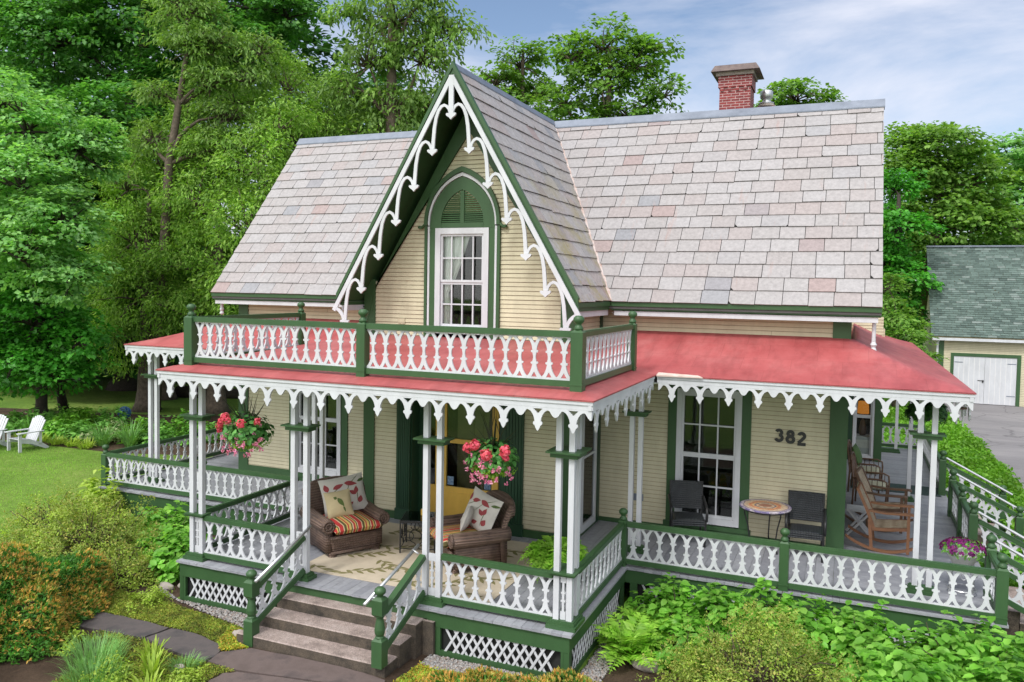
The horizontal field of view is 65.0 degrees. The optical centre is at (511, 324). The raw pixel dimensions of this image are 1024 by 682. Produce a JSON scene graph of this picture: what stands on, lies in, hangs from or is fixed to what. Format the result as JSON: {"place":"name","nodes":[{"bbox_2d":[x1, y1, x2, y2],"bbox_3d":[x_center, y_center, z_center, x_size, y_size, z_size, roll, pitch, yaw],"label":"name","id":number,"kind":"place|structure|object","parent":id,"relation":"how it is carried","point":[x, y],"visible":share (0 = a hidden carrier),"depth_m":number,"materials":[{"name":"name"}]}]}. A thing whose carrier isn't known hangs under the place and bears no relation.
{"place":"outdoors","nodes":[
{"label":"outdoors","id":0,"kind":"place"},
{"bbox_2d":[0,442,178,536],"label":"lawn","id":1,"kind":"structure","parent":0,"point":[5,466],"depth_m":19.90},
{"bbox_2d":[163,589,246,626],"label":"gravel","id":2,"kind":"structure","parent":0,"point":[230,616],"depth_m":11.59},
{"bbox_2d":[420,654,537,677],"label":"gravel","id":3,"kind":"structure","parent":0,"point":[439,662],"depth_m":10.11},
{"bbox_2d":[0,310,1023,674],"bbox_3d":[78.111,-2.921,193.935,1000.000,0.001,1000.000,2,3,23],"label":"ground","id":4,"kind":"structure","parent":0,"point":[96,396],"depth_m":21.51,"materials":[{"name":"green plant"}]},
{"bbox_2d":[4,415,48,452],"bbox_3d":[-13.624,3.046,22.598,0.727,0.920,0.920,2,3,29],"label":"adirondack chair","id":5,"kind":"object","parent":4,"relation":"on","point":[34,432],"visible":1,"depth_m":22.63,"materials":[{"name":"white paint"}]},
{"bbox_2d":[0,261,126,412],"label":"dogwood tree","id":6,"kind":"object","parent":4,"relation":"on","point":[30,360],"visible":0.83,"depth_m":24.79,"materials":[{"name":"green plant"}]},
{"bbox_2d":[0,66,135,416],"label":"maple tree","id":7,"kind":"object","parent":4,"relation":"on","point":[34,241],"visible":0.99,"depth_m":23.25,"materials":[{"name":"green plant"}]},
{"bbox_2d":[0,408,236,455],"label":"garden bed","id":8,"kind":"object","parent":4,"relation":"on","point":[113,445],"visible":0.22,"depth_m":24.00,"materials":[{"name":"green plant"}]},
{"bbox_2d":[42,409,89,438],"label":"perennial plant","id":9,"kind":"object","parent":8,"relation":"on","point":[52,430],"visible":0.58,"depth_m":24.40,"materials":[{"name":"green plant"}]},
{"bbox_2d":[46,419,98,442],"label":"perennial plant","id":10,"kind":"object","parent":8,"relation":"on","point":[74,430],"visible":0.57,"depth_m":23.91,"materials":[{"name":"green plant"}]},
{"bbox_2d":[79,421,118,445],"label":"daylily plant","id":11,"kind":"object","parent":8,"relation":"on","point":[103,438],"visible":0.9,"depth_m":23.19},
{"bbox_2d":[93,406,130,431],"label":"perennial plant","id":12,"kind":"object","parent":8,"relation":"on","point":[104,416],"visible":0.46,"depth_m":25.44,"materials":[{"name":"green plant"}]},
{"bbox_2d":[107,419,147,446],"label":"daylily plant","id":13,"kind":"object","parent":8,"relation":"on","point":[129,440],"visible":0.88,"depth_m":23.14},
{"bbox_2d":[128,425,175,446],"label":"perennial plant","id":14,"kind":"object","parent":8,"relation":"on","point":[164,434],"visible":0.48,"depth_m":23.53,"materials":[{"name":"green plant"}]},
{"bbox_2d":[70,149,200,412],"bbox_3d":[-14.192,-1.666,29.680,5.391,9.658,4.691,2,3,23],"label":"cedar tree","id":15,"kind":"object","parent":4,"relation":"on","point":[131,275],"visible":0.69,"depth_m":29.16,"materials":[{"name":"green plant"}]},
{"bbox_2d":[0,0,336,390],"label":"maple tree","id":16,"kind":"object","parent":4,"relation":"on","point":[90,23],"visible":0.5,"depth_m":34.41,"materials":[{"name":"green plant"}]},
{"bbox_2d":[94,65,269,400],"bbox_3d":[-13.341,-3.565,32.037,7.387,13.259,4.418,2,3,23],"label":"cedar tree","id":17,"kind":"object","parent":4,"relation":"on","point":[182,124],"visible":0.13,"depth_m":31.54,"materials":[{"name":"green plant"}]},
{"bbox_2d":[134,119,247,414],"bbox_3d":[-10.980,-2.115,29.334,4.687,10.694,5.096,2,3,23],"label":"cedar tree","id":18,"kind":"object","parent":4,"relation":"on","point":[180,310],"visible":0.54,"depth_m":28.45,"materials":[{"name":"green plant"}]},
{"bbox_2d":[118,0,292,411],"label":"hemlock tree","id":19,"kind":"object","parent":4,"relation":"on","point":[191,42],"visible":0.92,"depth_m":28.89,"materials":[{"name":"green plant"}]},
{"bbox_2d":[175,386,238,398],"bbox_3d":[-12.055,2.784,33.368,3.764,0.592,0.596,1,3,1],"label":"fallen log","id":20,"kind":"object","parent":4,"relation":"on","point":[182,392],"visible":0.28,"depth_m":33.13,"materials":[{"name":"wood"}]},
{"bbox_2d":[0,0,437,384],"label":"woodland","id":21,"kind":"object","parent":4,"relation":"on","point":[325,47],"visible":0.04,"depth_m":42.69,"materials":[{"name":"plant"}]},
{"bbox_2d":[187,83,324,315],"bbox_3d":[-8.639,-2.660,27.984,4.603,11.986,5.437,2,3,23],"label":"cedar tree","id":22,"kind":"object","parent":4,"relation":"on","point":[255,170],"visible":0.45,"depth_m":27.41,"materials":[{"name":"green plant"}]},
{"bbox_2d":[249,48,355,181],"bbox_3d":[-8.230,-3.644,31.150,3.960,13.670,4.143,2,3,23],"label":"cedar tree","id":23,"kind":"object","parent":4,"relation":"on","point":[291,82],"visible":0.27,"depth_m":30.72,"materials":[{"name":"green plant"}]},
{"bbox_2d":[249,53,380,168],"bbox_3d":[-7.879,-4.226,34.140,6.929,14.567,4.356,1,3,6],"label":"cedar tree","id":24,"kind":"object","parent":4,"relation":"on","point":[345,113],"visible":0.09,"depth_m":33.59,"materials":[{"name":"green plant"}]},
{"bbox_2d":[237,591,434,677],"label":"front steps","id":25,"kind":"structure","parent":4,"relation":"on","point":[329,631],"depth_m":10.42,"materials":[{"name":"concrete"}]},
{"bbox_2d":[309,0,496,135],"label":"larch tree","id":26,"kind":"object","parent":4,"relation":"on","point":[392,107],"visible":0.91,"depth_m":30.54,"materials":[{"name":"green plant"}]},
{"bbox_2d":[0,521,1023,681],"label":"garden bed","id":27,"kind":"object","parent":4,"relation":"on","point":[42,670],"visible":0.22,"depth_m":10.03,"materials":[{"name":"green plant"}]},
{"bbox_2d":[0,477,116,555],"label":"azalea shrub","id":28,"kind":"object","parent":27,"relation":"on","point":[38,518],"visible":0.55,"depth_m":14.35,"materials":[{"name":"green plant"}]},
{"bbox_2d":[0,541,117,664],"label":"yew shrub","id":29,"kind":"object","parent":27,"relation":"on","point":[67,588],"visible":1,"depth_m":10.65,"materials":[{"name":"plant"}]},
{"bbox_2d":[41,625,96,656],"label":"stonecrop plant","id":30,"kind":"object","parent":27,"relation":"on","point":[66,637],"visible":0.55,"depth_m":10.38,"materials":[{"name":"green plant"}]},
{"bbox_2d":[3,484,173,578],"bbox_3d":[-7.145,3.401,13.706,3.112,1.313,2.839,0,3,-17],"label":"azalea shrub","id":31,"kind":"object","parent":27,"relation":"on","point":[113,521],"visible":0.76,"depth_m":13.42,"materials":[{"name":"green plant"}]},
{"bbox_2d":[46,630,134,672],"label":"lavender plant","id":32,"kind":"object","parent":27,"relation":"on","point":[97,648],"visible":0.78,"depth_m":10.08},
{"bbox_2d":[53,650,133,681],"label":"lavender plant","id":33,"kind":"object","parent":27,"relation":"on","point":[85,672],"visible":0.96,"depth_m":9.54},
{"bbox_2d":[74,464,125,527],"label":"barberry shrub","id":34,"kind":"object","parent":27,"relation":"on","point":[90,485],"visible":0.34,"depth_m":15.81,"materials":[{"name":"green plant"}]},
{"bbox_2d":[79,650,139,681],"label":"stonecrop plant","id":35,"kind":"object","parent":27,"relation":"on","point":[123,678],"visible":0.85,"depth_m":9.57,"materials":[{"name":"green plant"}]},
{"bbox_2d":[79,612,168,639],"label":"paving slab","id":36,"kind":"structure","parent":27,"relation":"on","point":[131,627],"depth_m":11.06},
{"bbox_2d":[100,542,166,592],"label":"azalea shrub","id":37,"kind":"object","parent":27,"relation":"on","point":[133,573],"visible":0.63,"depth_m":12.61,"materials":[{"name":"green plant"}]},
{"bbox_2d":[52,629,233,681],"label":"moss cover","id":38,"kind":"object","parent":27,"relation":"on","point":[166,660],"visible":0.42,"depth_m":9.97,"materials":[{"name":"green plant"}]},
{"bbox_2d":[126,648,171,676],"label":"hosta plant","id":39,"kind":"object","parent":27,"relation":"on","point":[153,665],"visible":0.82,"depth_m":9.73,"materials":[{"name":"green plant"}]},
{"bbox_2d":[109,500,189,545],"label":"hydrangea shrub","id":40,"kind":"object","parent":27,"relation":"on","point":[158,517],"visible":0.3,"depth_m":14.62,"materials":[{"name":"green plant"}]},
{"bbox_2d":[125,584,174,614],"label":"stonecrop plant","id":41,"kind":"object","parent":27,"relation":"on","point":[148,596],"visible":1,"depth_m":11.92,"materials":[{"name":"green plant"}]},
{"bbox_2d":[132,514,189,558],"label":"hydrangea shrub","id":42,"kind":"object","parent":27,"relation":"on","point":[185,527],"visible":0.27,"depth_m":13.69,"materials":[{"name":"green plant"}]},
{"bbox_2d":[98,588,242,641],"bbox_3d":[-5.163,4.130,11.572,3.477,0.097,0.854,2,3,23],"label":"moss cover","id":43,"kind":"object","parent":27,"relation":"on","point":[162,617],"visible":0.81,"depth_m":11.45,"materials":[{"name":"green plant"}]},
{"bbox_2d":[141,526,218,582],"bbox_3d":[-5.445,3.775,13.203,1.294,0.828,1.329,0,3,-21],"label":"hydrangea shrub","id":44,"kind":"object","parent":27,"relation":"on","point":[162,555],"visible":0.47,"depth_m":12.93,"materials":[{"name":"green plant"}]},
{"bbox_2d":[145,628,220,661],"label":"paving slab","id":45,"kind":"structure","parent":27,"relation":"on","point":[179,642],"depth_m":10.55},
{"bbox_2d":[160,662,210,681],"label":"stonecrop plant","id":46,"kind":"object","parent":27,"relation":"on","point":[187,676],"visible":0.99,"depth_m":9.51,"materials":[{"name":"green plant"}]},
{"bbox_2d":[217,625,248,650],"bbox_3d":[-3.709,4.184,10.722,0.446,0.108,0.724,0,3,-12],"label":"moss cover","id":47,"kind":"object","parent":27,"relation":"on","point":[226,644],"visible":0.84,"depth_m":10.59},
{"bbox_2d":[208,672,309,681],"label":"paving slab","id":48,"kind":"structure","parent":27,"relation":"on","point":[236,677],"depth_m":9.64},
{"bbox_2d":[207,648,384,681],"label":"paving slab","id":49,"kind":"structure","parent":27,"relation":"on","point":[256,661],"depth_m":9.95,"materials":[{"name":"stone"}]},
{"bbox_2d":[392,660,458,681],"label":"moss cover","id":50,"kind":"object","parent":27,"relation":"on","point":[421,671],"visible":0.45,"depth_m":9.87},
{"bbox_2d":[420,665,521,681],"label":"juniper shrub","id":51,"kind":"object","parent":27,"relation":"on","point":[481,674],"visible":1,"depth_m":9.10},
{"bbox_2d":[511,666,602,681],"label":"juniper shrub","id":52,"kind":"object","parent":27,"relation":"on","point":[558,675],"visible":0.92,"depth_m":9.03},
{"bbox_2d":[580,616,624,681],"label":"gravel","id":53,"kind":"structure","parent":27,"relation":"on","point":[594,667],"depth_m":10.13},
{"bbox_2d":[592,610,670,673],"bbox_3d":[1.500,4.086,10.389,1.193,0.453,1.250,2,3,23],"label":"fern","id":54,"kind":"object","parent":27,"relation":"on","point":[638,636],"visible":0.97,"depth_m":10.36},
{"bbox_2d":[615,606,679,644],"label":"fern","id":55,"kind":"object","parent":27,"relation":"on","point":[626,612],"visible":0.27,"depth_m":10.99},
{"bbox_2d":[622,572,698,630],"bbox_3d":[2.162,3.954,11.177,1.136,0.902,1.383,0,3,-12],"label":"hydrangea shrub","id":56,"kind":"object","parent":27,"relation":"on","point":[653,605],"visible":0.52,"depth_m":11.17,"materials":[{"name":"green plant"}]},
{"bbox_2d":[648,612,720,680],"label":"hydrangea shrub","id":57,"kind":"object","parent":27,"relation":"on","point":[680,631],"visible":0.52,"depth_m":10.24,"materials":[{"name":"green plant"}]},
{"bbox_2d":[664,582,760,664],"bbox_3d":[2.800,3.957,10.853,1.439,0.961,1.318,0,3,-14],"label":"hydrangea shrub","id":58,"kind":"object","parent":27,"relation":"on","point":[714,601],"visible":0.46,"depth_m":10.70,"materials":[{"name":"green plant"}]},
{"bbox_2d":[636,597,871,681],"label":"azalea shrub","id":59,"kind":"object","parent":27,"relation":"on","point":[751,650],"visible":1,"depth_m":9.27,"materials":[{"name":"green plant"}]},
{"bbox_2d":[735,577,800,653],"bbox_3d":[3.500,3.925,10.893,1.052,0.991,1.244,0,3,-26],"label":"hydrangea shrub","id":60,"kind":"object","parent":27,"relation":"on","point":[759,586],"visible":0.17,"depth_m":10.86,"materials":[{"name":"green plant"}]},
{"bbox_2d":[756,592,842,670],"bbox_3d":[3.796,3.970,10.547,1.317,1.027,1.319,-1,3,-30],"label":"hydrangea shrub","id":61,"kind":"object","parent":27,"relation":"on","point":[817,629],"visible":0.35,"depth_m":10.29,"materials":[{"name":"green plant"}]},
{"bbox_2d":[820,599,872,664],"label":"hydrangea shrub","id":62,"kind":"object","parent":27,"relation":"on","point":[847,611],"visible":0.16,"depth_m":10.50,"materials":[{"name":"green plant"}]},
{"bbox_2d":[807,599,915,681],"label":"hydrangea shrub","id":63,"kind":"object","parent":27,"relation":"on","point":[849,639],"visible":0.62,"depth_m":9.86,"materials":[{"name":"green plant"}]},
{"bbox_2d":[841,669,892,681],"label":"hydrangea shrub","id":64,"kind":"object","parent":27,"relation":"on","point":[877,678],"visible":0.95,"depth_m":8.87,"materials":[{"name":"green plant"}]},
{"bbox_2d":[849,624,967,681],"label":"hydrangea shrub","id":65,"kind":"object","parent":27,"relation":"on","point":[904,669],"visible":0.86,"depth_m":9.10,"materials":[{"name":"green plant"}]},
{"bbox_2d":[889,610,998,681],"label":"hydrangea shrub","id":66,"kind":"object","parent":27,"relation":"on","point":[943,644],"visible":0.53,"depth_m":9.63,"materials":[{"name":"green plant"}]},
{"bbox_2d":[944,613,1009,660],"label":"hydrangea shrub","id":67,"kind":"object","parent":27,"relation":"on","point":[974,639],"visible":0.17,"depth_m":9.93,"materials":[{"name":"green plant"}]},
{"bbox_2d":[952,644,1023,681],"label":"hydrangea shrub","id":68,"kind":"object","parent":27,"relation":"on","point":[1000,671],"visible":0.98,"depth_m":8.97,"materials":[{"name":"green plant"}]},
{"bbox_2d":[978,629,1023,681],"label":"hydrangea shrub","id":69,"kind":"object","parent":27,"relation":"on","point":[1016,641],"visible":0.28,"depth_m":9.49,"materials":[{"name":"green plant"}]},
{"bbox_2d":[466,34,566,120],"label":"maple tree","id":70,"kind":"object","parent":4,"relation":"on","point":[521,90],"visible":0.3,"depth_m":39.76,"materials":[{"name":"green plant"}]},
{"bbox_2d":[99,61,1023,677],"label":"victorian house","id":71,"kind":"structure","parent":4,"relation":"on","point":[617,323],"depth_m":13.40,"materials":[{"name":"beige paint"}]},
{"bbox_2d":[215,387,274,457],"bbox_3d":[-3.868,1.349,11.664,0.862,1.055,0.766,2,3,23],"label":"hanging basket","id":72,"kind":"object","parent":71,"relation":"hanging from","point":[250,434],"visible":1,"depth_m":11.48,"materials":[{"name":"plastic"}]},
{"bbox_2d":[287,391,347,478],"bbox_3d":[-4.052,1.955,16.845,1.550,2.565,0.118,2,3,23],"label":"window","id":73,"kind":"structure","parent":71,"relation":"in","point":[341,419],"depth_m":16.63,"materials":[{"name":"white paint"}]},
{"bbox_2d":[310,522,531,602],"bbox_3d":[-1.235,3.570,12.353,3.100,0.013,2.550,2,3,23],"label":"area rug","id":74,"kind":"object","parent":71,"relation":"on","point":[382,562],"visible":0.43,"depth_m":11.97,"materials":[{"name":"fabric"}]},
{"bbox_2d":[299,476,389,557],"bbox_3d":[-2.674,3.029,12.794,1.169,1.010,1.212,-1,3,-35],"label":"wicker armchair","id":75,"kind":"object","parent":74,"relation":"on","point":[359,529],"visible":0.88,"depth_m":12.48,"materials":[{"name":"wicker"}]},
{"bbox_2d":[323,488,353,518],"bbox_3d":[-2.730,2.819,12.659,0.420,0.420,0.155,-6,-21,-25],"label":"pillow","id":76,"kind":"object","parent":75,"relation":"on","point":[338,503],"visible":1,"depth_m":12.61,"materials":[{"name":"beige fabric"}]},
{"bbox_2d":[318,472,367,516],"bbox_3d":[-2.702,2.727,12.919,0.775,0.598,0.230,-6,-16,-36],"label":"pillow","id":77,"kind":"object","parent":75,"relation":"on","point":[353,483],"visible":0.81,"depth_m":12.91,"materials":[{"name":"fabric"}]},
{"bbox_2d":[399,511,435,552],"bbox_3d":[-1.457,3.296,12.756,0.565,0.522,0.565,1,3,3],"label":"side table","id":78,"kind":"object","parent":74,"relation":"on","point":[411,517],"visible":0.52,"depth_m":12.63,"materials":[{"name":"black metal"}]},
{"bbox_2d":[430,490,514,573],"bbox_3d":[-0.615,3.094,12.149,1.212,1.010,1.169,0,3,-23],"label":"wicker armchair","id":79,"kind":"object","parent":74,"relation":"on","point":[472,542],"visible":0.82,"depth_m":11.78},
{"bbox_2d":[460,486,503,530],"bbox_3d":[-0.457,2.805,12.067,0.219,0.570,0.738,30,-9,-38],"label":"pillow","id":80,"kind":"object","parent":79,"relation":"on","point":[486,507],"visible":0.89,"depth_m":11.93,"materials":[{"name":"fabric"}]},
{"bbox_2d":[434,227,489,334],"bbox_3d":[-0.845,-0.750,13.773,1.015,1.810,0.159,2,3,23],"label":"window","id":81,"kind":"structure","parent":71,"relation":"in","point":[450,243],"depth_m":13.82,"materials":[{"name":"white paint"}]},
{"bbox_2d":[443,403,499,515],"bbox_3d":[-0.714,2.260,14.209,1.140,2.420,0.352,2,3,23],"label":"front door","id":82,"kind":"structure","parent":71,"relation":"in","point":[456,499],"depth_m":14.28,"materials":[{"name":"yellow paint"}]},
{"bbox_2d":[462,407,519,485],"bbox_3d":[-0.251,1.473,10.133,0.712,1.040,0.718,2,3,23],"label":"hanging basket","id":83,"kind":"object","parent":71,"relation":"hanging from","point":[491,456],"visible":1,"depth_m":9.98,"materials":[{"name":"plastic"}]},
{"bbox_2d":[518,535,588,583],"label":"potted fern","id":84,"kind":"object","parent":71,"relation":"on","point":[540,553],"visible":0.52,"depth_m":11.30,"materials":[{"name":"plant"}]},
{"bbox_2d":[580,410,597,533],"bbox_3d":[1.298,2.248,13.793,0.070,2.610,1.120,2,3,23],"label":"side window","id":85,"kind":"structure","parent":71,"relation":"in","point":[588,507],"depth_m":13.87,"materials":[{"name":"white paint"}]},
{"bbox_2d":[668,480,708,547],"bbox_3d":[2.914,3.127,13.346,0.614,0.956,0.617,1,3,7],"label":"patio chair","id":86,"kind":"object","parent":71,"relation":"on","point":[685,494],"visible":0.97,"depth_m":13.55,"materials":[{"name":"wicker"}]},
{"bbox_2d":[663,384,751,534],"bbox_3d":[3.357,2.223,13.742,1.475,2.565,0.118,2,3,23],"label":"window","id":87,"kind":"structure","parent":71,"relation":"in","point":[676,453],"depth_m":13.64,"materials":[{"name":"white paint"}]},
{"bbox_2d":[739,499,791,554],"bbox_3d":[4.090,3.279,12.998,0.810,0.722,0.810,2,3,23],"label":"mosaic table","id":88,"kind":"object","parent":71,"relation":"on","point":[769,508],"visible":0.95,"depth_m":12.91,"materials":[{"name":"tile"}]},
{"bbox_2d":[785,490,826,562],"bbox_3d":[4.659,3.184,12.746,0.614,0.956,0.617,2,3,21],"label":"patio chair","id":89,"kind":"object","parent":71,"relation":"on","point":[807,506],"visible":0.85,"depth_m":12.90,"materials":[{"name":"wicker"}]},
{"bbox_2d":[845,504,868,534],"bbox_3d":[6.002,3.404,13.898,0.427,0.471,0.390,2,3,23],"label":"folding table","id":90,"kind":"object","parent":71,"relation":"on","point":[852,509],"visible":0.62,"depth_m":13.81,"materials":[{"name":"white paint"}]},
{"bbox_2d":[852,396,874,457],"bbox_3d":[8.771,2.478,20.042,0.480,1.700,0.118,2,3,23],"label":"window","id":91,"kind":"structure","parent":71,"relation":"in","point":[855,415],"depth_m":19.99,"materials":[{"name":"white paint"}]},
{"bbox_2d":[847,439,882,492],"bbox_3d":[7.426,2.971,16.939,0.706,1.040,0.656,2,3,29],"label":"garden armchair","id":92,"kind":"object","parent":71,"relation":"on","point":[870,468],"visible":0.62,"depth_m":16.80,"materials":[{"name":"brown wood"}]},
{"bbox_2d":[850,451,889,504],"bbox_3d":[6.949,3.024,15.622,0.706,1.040,0.656,2,3,29],"label":"garden armchair","id":93,"kind":"object","parent":71,"relation":"on","point":[878,482],"visible":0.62,"depth_m":15.55,"materials":[{"name":"brown wood"}]},
{"bbox_2d":[845,466,912,533],"bbox_3d":[6.567,3.101,14.350,1.050,1.029,0.679,3,3,33],"label":"rocking chair","id":94,"kind":"object","parent":71,"relation":"on","point":[861,475],"visible":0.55,"depth_m":14.34,"materials":[{"name":"brown wood"}]},
{"bbox_2d":[845,481,913,554],"bbox_3d":[6.084,3.146,13.202,1.050,1.029,0.679,2,3,27],"label":"rocking chair","id":95,"kind":"object","parent":71,"relation":"on","point":[891,525],"visible":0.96,"depth_m":13.06,"materials":[{"name":"brown wood"}]},
{"bbox_2d":[904,400,948,426],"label":"hanging fern","id":96,"kind":"object","parent":71,"relation":"hanging from","point":[910,410],"visible":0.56,"depth_m":12.71,"materials":[{"name":"plant"}]},
{"bbox_2d":[939,536,986,598],"bbox_3d":[6.290,3.368,11.210,0.604,0.782,0.607,2,3,23],"label":"petunia planter","id":97,"kind":"object","parent":71,"relation":"on","point":[958,553],"visible":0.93,"depth_m":11.07,"materials":[{"name":"metal"}]},
{"bbox_2d":[528,11,691,120],"bbox_3d":[4.680,-5.388,36.332,9.993,17.105,4.646,1,3,2],"label":"maple tree","id":98,"kind":"object","parent":4,"relation":"on","point":[631,56],"visible":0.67,"depth_m":35.56,"materials":[{"name":"green plant"}]},
{"bbox_2d":[754,76,847,107],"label":"maple tree","id":99,"kind":"object","parent":4,"relation":"on","point":[790,95],"visible":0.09,"depth_m":44.13,"materials":[{"name":"green plant"}]},
{"bbox_2d":[882,167,947,345],"bbox_3d":[18.413,-2.238,39.177,4.988,11.071,5.701,2,3,23],"label":"maple tree","id":100,"kind":"object","parent":4,"relation":"on","point":[895,251],"visible":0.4,"depth_m":38.08,"materials":[{"name":"green plant"}]},
{"bbox_2d":[882,272,948,406],"bbox_3d":[15.362,0.734,31.937,3.819,5.696,4.115,2,3,23],"label":"sumac shrub","id":101,"kind":"object","parent":4,"relation":"on","point":[894,319],"visible":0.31,"depth_m":31.55,"materials":[{"name":"green plant"}]},
{"bbox_2d":[882,398,1023,666],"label":"ground cover","id":102,"kind":"object","parent":4,"relation":"on","point":[956,443],"visible":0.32,"depth_m":22.49,"materials":[{"name":"green plant"}]},
{"bbox_2d":[882,120,1023,307],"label":"locust tree","id":103,"kind":"object","parent":4,"relation":"on","point":[978,212],"visible":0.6,"depth_m":48.57,"materials":[{"name":"green plant"}]},
{"bbox_2d":[918,245,1023,406],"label":"garage","id":104,"kind":"structure","parent":4,"relation":"on","point":[975,307],"depth_m":35.75,"materials":[{"name":"tile"}]},
{"bbox_2d":[953,356,984,403],"bbox_3d":[20.119,2.421,35.389,1.195,2.050,0.090,2,3,23],"label":"garage door","id":105,"kind":"structure","parent":104,"relation":"in","point":[969,370],"depth_m":35.31,"materials":[{"name":"white paint"}]},
{"bbox_2d":[983,357,1016,405],"bbox_3d":[21.236,2.460,34.936,1.195,2.050,0.062,2,3,23],"label":"garage door","id":106,"kind":"structure","parent":104,"relation":"in","point":[1000,374],"depth_m":34.92,"materials":[{"name":"white paint"}]},
{"bbox_2d":[953,128,1023,244],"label":"ash tree","id":107,"kind":"object","parent":4,"relation":"on","point":[1016,155],"visible":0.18,"depth_m":54.08,"materials":[{"name":"green plant"}]},
{"bbox_2d":[2,0,1023,280],"label":"sky","id":108,"kind":"structure","parent":0,"point":[961,62],"materials":[{"name":"blue"}]},
{"bbox_2d":[943,402,1023,487],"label":"driveway","id":109,"kind":"structure","parent":0,"point":[999,429],"depth_m":28.53,"materials":[{"name":"concrete"}]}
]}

